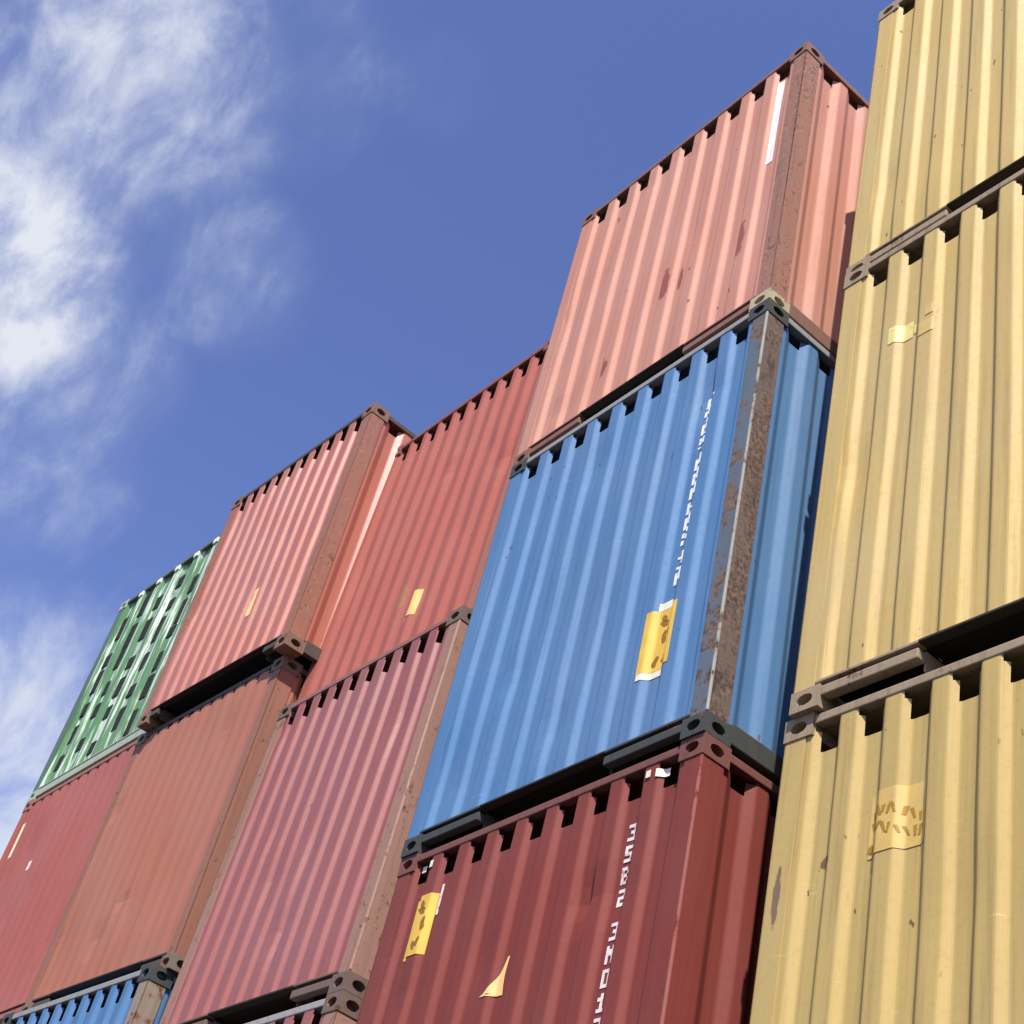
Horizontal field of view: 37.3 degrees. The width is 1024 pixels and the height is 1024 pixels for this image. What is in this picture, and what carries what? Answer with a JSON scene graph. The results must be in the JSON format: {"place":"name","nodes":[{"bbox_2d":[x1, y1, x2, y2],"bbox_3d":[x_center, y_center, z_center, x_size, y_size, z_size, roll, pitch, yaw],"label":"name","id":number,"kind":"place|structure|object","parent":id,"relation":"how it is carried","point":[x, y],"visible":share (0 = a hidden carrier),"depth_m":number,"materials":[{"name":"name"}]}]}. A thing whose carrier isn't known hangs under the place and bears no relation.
{"place":"outdoors","nodes":[
{"label":"outdoors","id":0,"kind":"place"},
{"bbox_2d":[0,740,136,1023],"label":"shipping container","id":1,"kind":"object","parent":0,"point":[44,857],"visible":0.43,"depth_m":14.30,"materials":[{"name":"metal"}]},
{"bbox_2d":[27,533,221,802],"bbox_3d":[0.517,4.900,18.454,12.222,2.696,2.742,37,-43,-23],"label":"shipping container","id":2,"kind":"object","parent":1,"relation":"on","point":[108,709],"visible":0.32,"depth_m":16.16,"materials":[{"name":"green metal"}]},
{"bbox_2d":[1,963,176,1023],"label":"shipping container","id":3,"kind":"object","parent":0,"point":[142,995],"visible":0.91,"depth_m":10.86,"materials":[{"name":"blue metal"}]},
{"bbox_2d":[21,654,307,1011],"bbox_3d":[1.529,5.971,14.835,12.216,2.717,2.443,37,-43,-24],"label":"shipping container","id":4,"kind":"object","parent":3,"relation":"on","point":[144,884],"visible":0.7,"depth_m":12.17,"materials":[{"name":"red metal"}]},
{"bbox_2d":[137,402,416,731],"bbox_3d":[2.111,3.813,16.428,12.216,2.756,2.443,37,-43,-24],"label":"shipping container","id":5,"kind":"object","parent":4,"relation":"on","point":[269,591],"visible":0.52,"depth_m":13.64,"materials":[{"name":"metal"}]},
{"bbox_2d":[0,0,894,858],"label":"sky","id":6,"kind":"structure","parent":0,"point":[232,232],"materials":[{"name":"blue"}]},
{"bbox_2d":[356,731,779,1023],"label":"shipping container","id":7,"kind":"object","parent":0,"point":[635,894],"visible":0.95,"depth_m":7.38,"materials":[{"name":"red metal"}]},
{"bbox_2d":[400,297,835,858],"bbox_3d":[5.032,3.668,11.566,12.216,3.223,2.526,36,-44,-23],"label":"shipping container","id":8,"kind":"object","parent":7,"relation":"on","point":[641,595],"visible":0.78,"depth_m":8.88,"materials":[{"name":"blue metal"}]},
{"bbox_2d":[513,41,868,465],"bbox_3d":[5.669,1.387,13.565,12.216,2.968,2.526,36,-44,-23],"label":"shipping container","id":9,"kind":"object","parent":8,"relation":"on","point":[740,207],"visible":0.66,"depth_m":10.94,"materials":[{"name":"metal"}]},
{"label":"ground","id":10,"kind":"structure","parent":0,"visible":0},
{"bbox_3d":[2.001,9.254,9.394,12.216,2.432,2.369,37,-43,-22],"label":"shipping container","id":11,"kind":"object","parent":10,"relation":"on","visible":0},
{"bbox_2d":[245,990,362,1023],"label":"shipping container","id":12,"kind":"object","parent":11,"relation":"on","point":[341,1007],"visible":0.83,"depth_m":8.68,"materials":[{"name":"red metal"}]},
{"bbox_2d":[159,605,472,1023],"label":"shipping container","id":13,"kind":"object","parent":12,"relation":"on","point":[296,909],"visible":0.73,"depth_m":10.13,"materials":[{"name":"metal"}]},
{"bbox_2d":[297,339,549,701],"bbox_3d":[3.832,3.473,14.605,12.216,3.017,2.370,37,-43,-22],"label":"shipping container","id":14,"kind":"object","parent":13,"relation":"on","point":[419,564],"visible":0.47,"depth_m":12.28,"materials":[{"name":"metal"}]},
{"bbox_3d":[5.618,6.967,5.801,12.216,2.792,2.450,37,-43,-23],"label":"shipping container","id":15,"kind":"object","parent":10,"relation":"on","visible":0},
{"bbox_2d":[749,636,1023,1023],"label":"shipping container","id":16,"kind":"object","parent":15,"relation":"on","point":[895,890],"visible":1,"depth_m":5.96,"materials":[{"name":"yellow metal"}]},
{"bbox_2d":[789,168,1023,718],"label":"shipping container","id":17,"kind":"object","parent":16,"relation":"on","point":[916,568],"visible":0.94,"depth_m":7.27,"materials":[{"name":"yellow metal"}]},
{"bbox_2d":[846,0,1023,274],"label":"shipping container","id":18,"kind":"object","parent":17,"relation":"on","point":[944,134],"visible":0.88,"depth_m":9.21,"materials":[{"name":"yellow metal"}]}
]}

